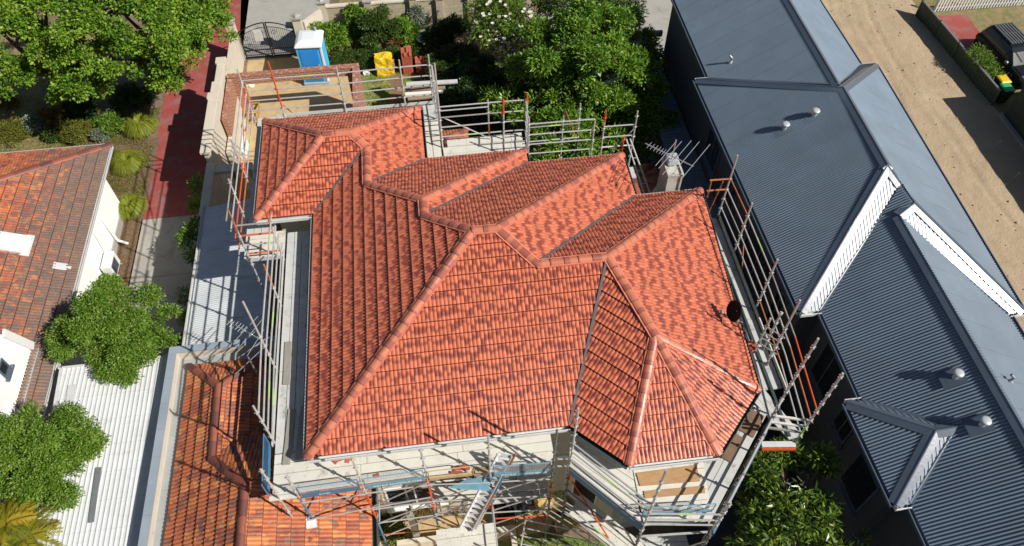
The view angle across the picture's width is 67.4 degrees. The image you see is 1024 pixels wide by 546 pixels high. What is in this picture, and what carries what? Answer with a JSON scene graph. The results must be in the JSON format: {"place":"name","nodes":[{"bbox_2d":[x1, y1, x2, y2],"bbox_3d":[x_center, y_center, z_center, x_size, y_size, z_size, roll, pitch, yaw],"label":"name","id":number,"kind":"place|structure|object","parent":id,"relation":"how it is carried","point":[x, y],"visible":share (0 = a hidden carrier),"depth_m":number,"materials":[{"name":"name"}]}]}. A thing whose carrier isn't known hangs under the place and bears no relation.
{"place":"outdoors","nodes":[
{"label":"outdoors","id":0,"kind":"place"},
{"bbox_2d":[0,28,113,152],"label":"dry lawn","id":1,"kind":"structure","parent":0,"point":[13,50],"depth_m":33.32,"materials":[{"name":"plant"}]},
{"bbox_2d":[0,116,29,147],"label":"garden shrub","id":2,"kind":"object","parent":1,"relation":"on","point":[13,131],"visible":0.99,"depth_m":31.51,"materials":[{"name":"green plant"}]},
{"bbox_2d":[32,104,64,126],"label":"garden shrub","id":3,"kind":"object","parent":1,"relation":"on","point":[53,114],"visible":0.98,"depth_m":32.08,"materials":[{"name":"green plant"}]},
{"bbox_2d":[57,116,96,145],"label":"garden shrub","id":4,"kind":"object","parent":1,"relation":"on","point":[79,128],"visible":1,"depth_m":31.56,"materials":[{"name":"green plant"}]},
{"bbox_2d":[60,94,99,122],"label":"garden shrub","id":5,"kind":"object","parent":1,"relation":"on","point":[85,110],"visible":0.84,"depth_m":32.19,"materials":[{"name":"green plant"}]},
{"bbox_2d":[123,112,159,139],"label":"tussock grass","id":6,"kind":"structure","parent":0,"point":[138,125],"depth_m":31.80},
{"bbox_2d":[125,215,200,355],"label":"path","id":7,"kind":"structure","parent":0,"point":[159,252],"depth_m":28.02,"materials":[{"name":"concrete"}]},
{"bbox_2d":[144,0,248,218],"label":"driveway","id":8,"kind":"structure","parent":0,"point":[180,160],"depth_m":32.16,"materials":[{"name":"brick"}]},
{"bbox_2d":[240,0,329,56],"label":"pavement","id":9,"kind":"structure","parent":0,"point":[275,11],"depth_m":37.04,"materials":[{"name":"concrete"}]},
{"bbox_2d":[233,53,388,199],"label":"site sand","id":10,"kind":"structure","parent":0,"point":[275,64],"depth_m":33.60,"materials":[{"name":"sand"}]},
{"bbox_2d":[221,63,366,179],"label":"brick garage","id":11,"kind":"structure","parent":10,"relation":"on","point":[229,118],"depth_m":30.87,"materials":[{"name":"brick"}]},
{"bbox_2d":[294,27,330,85],"bbox_3d":[-8.659,-9.457,33.440,1.160,2.330,1.160,-3,53,-2],"label":"portable toilet","id":12,"kind":"object","parent":10,"relation":"on","point":[310,48],"visible":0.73,"depth_m":32.79,"materials":[{"name":"blue plastic"}]},
{"bbox_2d":[298,49,324,80],"bbox_3d":[-8.678,-8.966,33.214,0.820,1.660,0.068,-3,53,-2],"label":"door","id":13,"kind":"structure","parent":12,"relation":"in","point":[308,57],"depth_m":32.91,"materials":[{"name":"blue plastic"}]},
{"bbox_2d":[28,0,684,545],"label":"ground","id":14,"kind":"structure","parent":0,"point":[158,104],"depth_m":32.46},
{"bbox_2d":[0,495,45,545],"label":"palm","id":15,"kind":"object","parent":14,"relation":"on","point":[10,519],"visible":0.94,"depth_m":18.46,"materials":[{"name":"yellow plant"}]},
{"bbox_2d":[0,505,65,545],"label":"palm","id":16,"kind":"object","parent":14,"relation":"on","point":[32,540],"visible":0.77,"depth_m":18.48,"materials":[{"name":"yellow plant"}]},
{"bbox_2d":[0,398,111,513],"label":"round tree","id":17,"kind":"object","parent":14,"relation":"on","point":[42,458],"visible":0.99,"depth_m":19.20,"materials":[{"name":"green plant"}]},
{"bbox_2d":[0,142,124,545],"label":"house","id":18,"kind":"structure","parent":14,"relation":"on","point":[51,199],"depth_m":24.43,"materials":[{"name":"tile"}]},
{"bbox_2d":[0,231,34,256],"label":"skylight","id":19,"kind":"object","parent":18,"relation":"on","point":[16,243],"visible":1,"depth_m":23.68,"materials":[{"name":"white paint"}]},
{"bbox_2d":[89,227,121,275],"bbox_3d":[-14.260,-0.838,26.669,0.512,2.191,0.975,-6,53,-5],"label":"air conditioner","id":20,"kind":"object","parent":18,"relation":"attached to","point":[110,264],"visible":0.86,"depth_m":27.02,"materials":[{"name":"white paint"}]},
{"bbox_2d":[0,0,127,104],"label":"maple tree","id":21,"kind":"object","parent":14,"relation":"on","point":[30,27],"visible":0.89,"depth_m":28.23,"materials":[{"name":"green plant"}]},
{"bbox_2d":[35,355,167,545],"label":"carport","id":22,"kind":"object","parent":14,"relation":"on","point":[113,482],"visible":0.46,"depth_m":20.06,"materials":[{"name":"white paint"}]},
{"bbox_2d":[92,111,126,136],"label":"garden shrub","id":23,"kind":"object","parent":14,"relation":"on","point":[107,122],"visible":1,"depth_m":31.67,"materials":[{"name":"green plant"}]},
{"bbox_2d":[42,277,184,388],"bbox_3d":[-11.413,2.251,22.912,3.855,5.227,3.111,19,55,14],"label":"round tree","id":24,"kind":"object","parent":14,"relation":"on","point":[98,326],"visible":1,"depth_m":21.36,"materials":[{"name":"green plant"}]},
{"bbox_2d":[76,138,159,349],"bbox_3d":[-16.590,-0.248,27.969,5.550,0.001,12.900,-6,53,-5],"label":"garden bed","id":25,"kind":"object","parent":14,"relation":"on","point":[148,178],"visible":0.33,"depth_m":30.26,"materials":[{"name":"soil"}]},
{"bbox_2d":[58,106,161,196],"bbox_3d":[-16.678,-4.916,31.409,4.061,0.147,5.384,-6,53,-5],"label":"ground cover","id":26,"kind":"object","parent":25,"relation":"on","point":[136,172],"visible":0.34,"depth_m":31.54,"materials":[{"name":"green plant"}]},
{"bbox_2d":[109,149,145,176],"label":"tussock grass","id":27,"kind":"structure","parent":25,"relation":"on","point":[127,161],"depth_m":30.60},
{"bbox_2d":[118,193,148,221],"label":"tussock grass","id":28,"kind":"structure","parent":25,"relation":"on","point":[130,205],"depth_m":29.21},
{"bbox_2d":[105,80,157,111],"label":"garden shrub","id":29,"kind":"object","parent":14,"relation":"on","point":[133,96],"visible":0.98,"depth_m":32.43,"materials":[{"name":"green plant"}]},
{"bbox_2d":[57,0,240,96],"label":"maple tree","id":30,"kind":"object","parent":14,"relation":"on","point":[166,44],"visible":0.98,"depth_m":28.40,"materials":[{"name":"green plant"}]},
{"bbox_2d":[172,171,203,346],"bbox_3d":[-10.985,-0.369,26.715,1.387,2.300,7.943,-6,53,-5],"label":"creeper","id":31,"kind":"object","parent":14,"relation":"on","point":[187,230],"visible":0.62,"depth_m":26.43,"materials":[{"name":"green plant"}]},
{"bbox_2d":[199,163,229,216],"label":"wall","id":32,"kind":"structure","parent":14,"relation":"on","point":[214,193],"depth_m":27.48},
{"bbox_2d":[200,57,235,202],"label":"boundary wall","id":33,"kind":"structure","parent":14,"relation":"on","point":[213,146],"depth_m":29.12,"materials":[{"name":"paint"}]},
{"bbox_2d":[182,199,276,345],"bbox_3d":[-8.764,0.785,25.203,2.642,3.200,6.180,-6,53,-5],"label":"carport","id":34,"kind":"object","parent":14,"relation":"on","point":[225,283],"visible":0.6,"depth_m":23.80,"materials":[{"name":"metal"}]},
{"bbox_2d":[227,33,243,73],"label":"boundary wall","id":35,"kind":"structure","parent":14,"relation":"on","point":[235,60],"depth_m":33.45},
{"bbox_2d":[225,69,284,299],"bbox_3d":[-7.560,-1.814,24.594,0.972,7.300,5.795,-6,53,-5],"label":"scaffold","id":36,"kind":"object","parent":14,"relation":"on","point":[251,229],"visible":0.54,"depth_m":22.75,"materials":[{"name":"metal"}]},
{"bbox_2d":[138,335,382,545],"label":"extension","id":37,"kind":"object","parent":14,"relation":"on","point":[204,487],"visible":0.69,"depth_m":19.25,"materials":[{"name":"ceramic"}]},
{"bbox_2d":[227,208,299,331],"bbox_3d":[-6.984,0.171,22.973,1.155,7.500,1.117,-6,53,-5],"label":"scaffold","id":38,"kind":"object","parent":14,"relation":"on","point":[255,246],"visible":0.69,"depth_m":21.66,"materials":[{"name":"metal"}]},
{"bbox_2d":[242,215,309,517],"bbox_3d":[-5.385,2.619,20.659,1.402,8.250,7.980,-6,53,-5],"label":"scaffold","id":39,"kind":"object","parent":14,"relation":"on","point":[295,313],"visible":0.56,"depth_m":19.66,"materials":[{"name":"metal"}]},
{"bbox_2d":[282,409,295,464],"bbox_3d":[-5.301,3.882,18.269,0.170,0.035,1.428,-3,53,-3],"label":"plank","id":40,"kind":"object","parent":39,"relation":"on","point":[288,438],"visible":1,"depth_m":18.23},
{"bbox_2d":[290,12,303,33],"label":"pillar","id":41,"kind":"structure","parent":14,"relation":"on","point":[295,19],"depth_m":33.86,"materials":[{"name":"concrete"}]},
{"bbox_2d":[238,22,295,58],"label":"gate","id":42,"kind":"structure","parent":41,"relation":"attached to","point":[257,35],"depth_m":34.44,"materials":[{"name":"black metal"}]},
{"bbox_2d":[308,20,353,51],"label":"garden shrub","id":43,"kind":"object","parent":14,"relation":"on","point":[337,35],"visible":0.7,"depth_m":34.36,"materials":[{"name":"green plant"}]},
{"bbox_2d":[242,54,437,119],"bbox_3d":[-5.434,-4.411,26.457,5.900,7.450,1.459,-6,53,-5],"label":"scaffold","id":44,"kind":"object","parent":14,"relation":"on","point":[429,112],"visible":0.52,"depth_m":24.79,"materials":[{"name":"metal"}]},
{"bbox_2d":[341,2,371,40],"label":"garden shrub","id":45,"kind":"object","parent":14,"relation":"on","point":[355,10],"visible":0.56,"depth_m":34.58,"materials":[{"name":"green plant"}]},
{"bbox_2d":[352,2,402,47],"bbox_3d":[-6.117,-11.045,34.823,2.290,2.200,1.851,-16,55,-12],"label":"garden shrub","id":46,"kind":"object","parent":14,"relation":"on","point":[375,25],"visible":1,"depth_m":34.33,"materials":[{"name":"green plant"}]},
{"bbox_2d":[327,43,451,69],"bbox_3d":[-5.738,-9.763,34.630,6.940,0.986,1.596,-6,53,-5],"label":"hedge","id":47,"kind":"object","parent":14,"relation":"on","point":[337,58],"visible":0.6,"depth_m":34.49,"materials":[{"name":"green plant"}]},
{"bbox_2d":[379,516,408,545],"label":"bush","id":48,"kind":"object","parent":14,"relation":"on","point":[387,529],"visible":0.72,"depth_m":21.68,"materials":[{"name":"green plant"}]},
{"bbox_2d":[389,14,420,41],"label":"garden shrub","id":49,"kind":"object","parent":14,"relation":"on","point":[407,29],"visible":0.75,"depth_m":34.92,"materials":[{"name":"green plant"}]},
{"bbox_2d":[397,79,457,106],"bbox_3d":[-3.499,-7.334,32.316,2.528,1.610,0.740,-6,53,-5],"label":"timber stack","id":50,"kind":"object","parent":14,"relation":"on","point":[424,89],"visible":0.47,"depth_m":31.80,"materials":[{"name":"white paint"}]},
{"bbox_2d":[424,63,443,157],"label":"scaffold","id":51,"kind":"object","parent":14,"relation":"on","point":[434,138],"visible":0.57,"depth_m":24.23,"materials":[{"name":"metal"}]},
{"bbox_2d":[419,24,454,50],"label":"garden shrub","id":52,"kind":"object","parent":14,"relation":"on","point":[428,36],"visible":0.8,"depth_m":34.67,"materials":[{"name":"green plant"}]},
{"bbox_2d":[434,11,470,43],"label":"garden shrub","id":53,"kind":"object","parent":14,"relation":"on","point":[453,22],"visible":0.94,"depth_m":34.62,"materials":[{"name":"green plant"}]},
{"bbox_2d":[432,78,480,123],"bbox_3d":[-1.910,-7.251,32.293,2.777,1.658,1.952,-26,57,-18],"label":"garden shrub","id":54,"kind":"object","parent":14,"relation":"on","point":[451,95],"visible":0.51,"depth_m":31.89,"materials":[{"name":"green plant"}]},
{"bbox_2d":[455,51,499,82],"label":"garden shrub","id":55,"kind":"object","parent":14,"relation":"on","point":[486,65],"visible":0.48,"depth_m":32.55,"materials":[{"name":"green plant"}]},
{"bbox_2d":[455,86,500,127],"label":"garden shrub","id":56,"kind":"object","parent":14,"relation":"on","point":[469,95],"visible":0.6,"depth_m":31.39,"materials":[{"name":"green plant"}]},
{"bbox_2d":[456,72,504,107],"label":"garden shrub","id":57,"kind":"object","parent":14,"relation":"on","point":[467,82],"visible":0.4,"depth_m":31.90,"materials":[{"name":"green plant"}]},
{"bbox_2d":[440,93,528,155],"bbox_3d":[-0.839,-3.152,25.728,2.725,7.100,1.997,-6,53,-5],"label":"scaffold","id":58,"kind":"object","parent":14,"relation":"on","point":[478,144],"visible":0.52,"depth_m":24.18,"materials":[{"name":"metal"}]},
{"bbox_2d":[471,107,514,136],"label":"garden shrub","id":59,"kind":"object","parent":14,"relation":"on","point":[481,128],"visible":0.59,"depth_m":31.04,"materials":[{"name":"green plant"}]},
{"bbox_2d":[459,0,540,62],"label":"flowering shrub","id":60,"kind":"object","parent":14,"relation":"on","point":[488,14],"visible":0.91,"depth_m":31.79,"materials":[{"name":"green plant"}]},
{"bbox_2d":[482,63,527,102],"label":"garden shrub","id":61,"kind":"object","parent":14,"relation":"on","point":[500,77],"visible":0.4,"depth_m":31.89,"materials":[{"name":"green plant"}]},
{"bbox_2d":[253,104,761,527],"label":"house","id":62,"kind":"structure","parent":14,"relation":"on","point":[455,300],"depth_m":18.43,"materials":[{"name":"tile"}]},
{"bbox_2d":[383,485,448,512],"bbox_3d":[-2.652,6.185,21.177,1.720,1.470,0.110,-6,53,-5],"label":"window","id":63,"kind":"structure","parent":62,"relation":"in","point":[417,493],"depth_m":21.21,"materials":[{"name":"white paint"}]},
{"bbox_2d":[476,76,596,160],"bbox_3d":[1.277,-4.660,28.532,3.540,4.578,5.861,-19,55,-14],"label":"shrub","id":64,"kind":"object","parent":14,"relation":"on","point":[549,113],"visible":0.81,"depth_m":27.17,"materials":[{"name":"green plant"}]},
{"bbox_2d":[513,70,570,114],"bbox_3d":[1.259,-7.492,31.884,2.633,2.616,2.100,-6,53,-5],"label":"garden shrub","id":65,"kind":"object","parent":14,"relation":"on","point":[527,82],"visible":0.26,"depth_m":31.28,"materials":[{"name":"green plant"}]},
{"bbox_2d":[513,0,649,28],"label":"laurel tree","id":66,"kind":"object","parent":14,"relation":"on","point":[543,6],"visible":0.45,"depth_m":31.59,"materials":[{"name":"green plant"}]},
{"bbox_2d":[525,101,638,178],"bbox_3d":[2.107,-2.776,25.444,3.435,7.100,1.593,-6,53,-5],"label":"scaffold","id":67,"kind":"object","parent":14,"relation":"on","point":[528,134],"visible":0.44,"depth_m":23.43,"materials":[{"name":"metal"}]},
{"bbox_2d":[503,0,674,145],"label":"laurel tree","id":68,"kind":"object","parent":14,"relation":"on","point":[582,57],"visible":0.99,"depth_m":27.59,"materials":[{"name":"green plant"}]},
{"bbox_2d":[557,97,683,164],"bbox_3d":[4.017,-4.155,28.204,5.487,4.510,2.941,-20,55,-14],"label":"shrub","id":69,"kind":"object","parent":14,"relation":"on","point":[649,116],"visible":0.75,"depth_m":27.14,"materials":[{"name":"green plant"}]},
{"bbox_2d":[629,161,658,193],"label":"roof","id":70,"kind":"structure","parent":14,"relation":"on","point":[650,172],"depth_m":25.89,"materials":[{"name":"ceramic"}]},
{"bbox_2d":[651,153,683,192],"bbox_3d":[4.631,-1.284,24.633,0.880,6.600,0.980,-6,53,-5],"label":"chimney","id":71,"kind":"object","parent":14,"relation":"on","point":[672,182],"visible":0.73,"depth_m":22.22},
{"bbox_2d":[722,434,874,545],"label":"tree","id":72,"kind":"object","parent":14,"relation":"on","point":[812,517],"visible":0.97,"depth_m":17.73,"materials":[{"name":"green plant"}]},
{"bbox_2d":[663,0,1023,545],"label":"building","id":73,"kind":"structure","parent":14,"relation":"on","point":[889,272],"depth_m":19.90,"materials":[{"name":"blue metal"}]},
{"bbox_2d":[700,124,721,178],"bbox_3d":[6.640,-4.051,25.573,0.110,1.370,1.320,-6,53,-5],"label":"window","id":74,"kind":"structure","parent":73,"relation":"in","point":[711,156],"depth_m":25.63,"materials":[{"name":"black glass"}]},
{"bbox_2d":[737,219,775,304],"bbox_3d":[7.278,-0.353,22.911,0.110,1.570,2.120,-6,53,-5],"label":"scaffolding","id":75,"kind":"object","parent":73,"relation":"in","point":[750,232],"depth_m":22.95,"materials":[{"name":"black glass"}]},
{"bbox_2d":[759,283,788,341],"bbox_3d":[7.539,1.810,22.990,0.060,4.300,0.600,-6,53,-5],"label":"window","id":76,"kind":"structure","parent":73,"relation":"in","point":[776,297],"depth_m":21.94,"materials":[{"name":"black glass"}]},
{"bbox_2d":[806,340,842,402],"bbox_3d":[8.372,2.643,20.590,0.116,1.670,1.121,-6,53,-5],"label":"window","id":77,"kind":"structure","parent":73,"relation":"in","point":[825,370],"depth_m":20.65,"materials":[{"name":"black glass"}]},
{"bbox_2d":[827,393,854,448],"bbox_3d":[8.569,3.791,19.726,0.114,1.670,0.821,-6,53,-5],"label":"window","id":78,"kind":"structure","parent":73,"relation":"in","point":[840,427],"depth_m":20.08,"materials":[{"name":"black glass"}]},
{"bbox_2d":[835,450,879,517],"bbox_3d":[8.451,5.152,18.825,0.110,1.670,1.120,-7,53,-5],"label":"window","id":79,"kind":"structure","parent":73,"relation":"in","point":[858,484],"depth_m":18.85,"materials":[{"name":"black glass"}]},
{"bbox_2d":[936,366,967,389],"bbox_3d":[9.839,2.309,17.116,0.430,0.402,0.400,-6,53,-5],"label":"roof vent","id":80,"kind":"object","parent":73,"relation":"on","point":[953,377],"visible":1,"depth_m":17.13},
{"bbox_2d":[962,413,995,437],"bbox_3d":[10.006,3.231,16.415,0.430,0.402,0.400,-6,53,-5],"label":"roof vent","id":81,"kind":"object","parent":73,"relation":"on","point":[978,425],"visible":1,"depth_m":16.43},
{"bbox_2d":[915,0,1001,104],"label":"fence","id":82,"kind":"object","parent":14,"relation":"on","point":[954,47],"visible":1,"depth_m":34.69,"materials":[{"name":"metal"}]},
{"bbox_2d":[1005,76,1023,139],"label":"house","id":83,"kind":"structure","parent":14,"relation":"on","point":[1014,114],"depth_m":31.90,"materials":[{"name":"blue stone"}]},
{"bbox_2d":[360,54,503,107],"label":"lawn","id":84,"kind":"structure","parent":0,"point":[366,78],"depth_m":34.17,"materials":[{"name":"plant"}]},
{"bbox_2d":[374,52,394,76],"bbox_3d":[-5.676,-9.350,34.285,0.926,0.892,0.708,-6,53,-5],"label":"bulk bag","id":85,"kind":"object","parent":84,"relation":"on","point":[383,59],"visible":0.92,"depth_m":34.05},
{"bbox_2d":[437,41,487,72],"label":"garden shrub","id":86,"kind":"object","parent":84,"relation":"on","point":[461,53],"visible":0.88,"depth_m":33.74,"materials":[{"name":"green plant"}]},
{"bbox_2d":[339,0,539,31],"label":"verge","id":87,"kind":"structure","parent":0,"point":[343,1],"depth_m":37.88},
{"bbox_2d":[325,0,533,34],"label":"street wall","id":88,"kind":"structure","parent":87,"relation":"on","point":[437,10],"depth_m":35.32,"materials":[{"name":"concrete"}]},
{"bbox_2d":[395,505,555,545],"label":"yard sand","id":89,"kind":"structure","parent":0,"point":[455,520],"depth_m":22.30,"materials":[{"name":"sand"}]},
{"bbox_2d":[261,429,557,545],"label":"scaffold","id":90,"kind":"object","parent":89,"relation":"on","point":[526,470],"visible":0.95,"depth_m":17.97,"materials":[{"name":"grey metal"}]},
{"bbox_2d":[459,452,516,531],"bbox_3d":[-0.607,5.209,18.188,1.562,2.980,0.329,-30,59,-21],"label":"stair","id":91,"kind":"object","parent":90,"relation":"attached to","point":[487,498],"visible":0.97,"depth_m":18.30,"materials":[{"name":"metal"}]},
{"bbox_2d":[397,525,517,545],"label":"garden wall","id":92,"kind":"structure","parent":89,"relation":"on","point":[426,541],"depth_m":21.62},
{"bbox_2d":[534,491,572,515],"bbox_3d":[1.191,6.647,22.427,1.142,0.577,0.751,-6,53,-5],"label":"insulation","id":93,"kind":"object","parent":89,"relation":"on","point":[540,503],"visible":0.45,"depth_m":22.25,"materials":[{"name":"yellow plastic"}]},
{"bbox_2d":[498,531,608,545],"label":"yard lawn","id":94,"kind":"structure","parent":0,"point":[505,542],"depth_m":21.98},
{"bbox_2d":[554,407,666,545],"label":"scaffold","id":95,"kind":"object","parent":94,"relation":"on","point":[607,481],"visible":0.97,"depth_m":17.72,"materials":[{"name":"metal"}]},
{"bbox_2d":[633,462,731,545],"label":"scaffold","id":96,"kind":"object","parent":94,"relation":"on","point":[676,510],"visible":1,"depth_m":17.31,"materials":[{"name":"metal"}]},
{"bbox_2d":[636,465,699,485],"bbox_3d":[3.604,4.692,17.666,1.433,0.024,0.386,-6,53,-5],"label":"plywood sheet","id":97,"kind":"object","parent":96,"relation":"on","point":[686,474],"visible":0.93,"depth_m":17.66,"materials":[{"name":"wood"}]},
{"bbox_2d":[644,486,704,497],"bbox_3d":[3.696,4.979,17.449,1.403,0.024,0.162,-4,53,-3],"label":"plywood sheet","id":98,"kind":"object","parent":96,"relation":"on","point":[679,491],"visible":0.86,"depth_m":17.43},
{"bbox_2d":[541,0,671,91],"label":"forecourt","id":99,"kind":"structure","parent":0,"point":[659,11],"depth_m":37.08,"materials":[{"name":"concrete"}]},
{"bbox_2d":[598,146,810,545],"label":"side path","id":100,"kind":"structure","parent":0,"point":[726,527],"depth_m":22.45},
{"bbox_2d":[622,30,751,297],"bbox_3d":[6.158,-3.654,28.610,1.732,3.100,13.320,-6,53,-5],"label":"annex","id":101,"kind":"object","parent":100,"relation":"on","point":[694,177],"visible":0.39,"depth_m":27.46,"materials":[{"name":"stone"}]},
{"bbox_2d":[698,338,818,545],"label":"scaffold","id":102,"kind":"object","parent":100,"relation":"on","point":[728,482],"visible":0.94,"depth_m":17.76,"materials":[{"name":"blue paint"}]},
{"bbox_2d":[739,409,763,437],"bbox_3d":[5.674,3.557,18.521,0.600,0.024,0.676,28,58,20],"label":"plywood sheet","id":103,"kind":"object","parent":102,"relation":"on","point":[750,425],"visible":0.64,"depth_m":18.46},
{"bbox_2d":[706,155,818,437],"bbox_3d":[6.134,1.944,21.324,0.972,8.000,7.270,-6,53,-5],"label":"scaffold","id":104,"kind":"object","parent":100,"relation":"on","point":[766,372],"visible":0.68,"depth_m":20.03,"materials":[{"name":"metal"}]},
{"bbox_2d":[747,372,843,512],"bbox_3d":[6.352,4.080,19.370,1.105,8.550,1.704,-6,53,-5],"label":"scaffold","id":105,"kind":"object","parent":100,"relation":"on","point":[765,402],"visible":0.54,"depth_m":18.13,"materials":[{"name":"metal"}]},
{"bbox_2d":[821,0,1023,330],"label":"sandy lot","id":106,"kind":"structure","parent":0,"point":[978,176],"depth_m":32.68,"materials":[{"name":"sand"}]},
{"bbox_2d":[938,15,979,53],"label":"red path","id":107,"kind":"structure","parent":0,"point":[963,29],"depth_m":36.55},
{"bbox_2d":[912,0,1023,114],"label":"lawn beyond","id":108,"kind":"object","parent":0,"point":[981,19],"visible":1,"depth_m":37.23,"materials":[{"name":"plant"}]},
{"bbox_2d":[933,0,1023,11],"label":"picket fence","id":109,"kind":"object","parent":108,"relation":"on","point":[976,4],"visible":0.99,"depth_m":37.24,"materials":[{"name":"white paint"}]},
{"bbox_2d":[963,42,1008,81],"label":"garden shrub","id":110,"kind":"object","parent":108,"relation":"on","point":[988,64],"visible":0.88,"depth_m":33.60,"materials":[{"name":"green plant"}]},
{"bbox_2d":[973,22,1023,86],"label":"parked car","id":111,"kind":"object","parent":108,"relation":"on","point":[1004,42],"visible":0.81,"depth_m":33.90,"materials":[{"name":"grey paint"}]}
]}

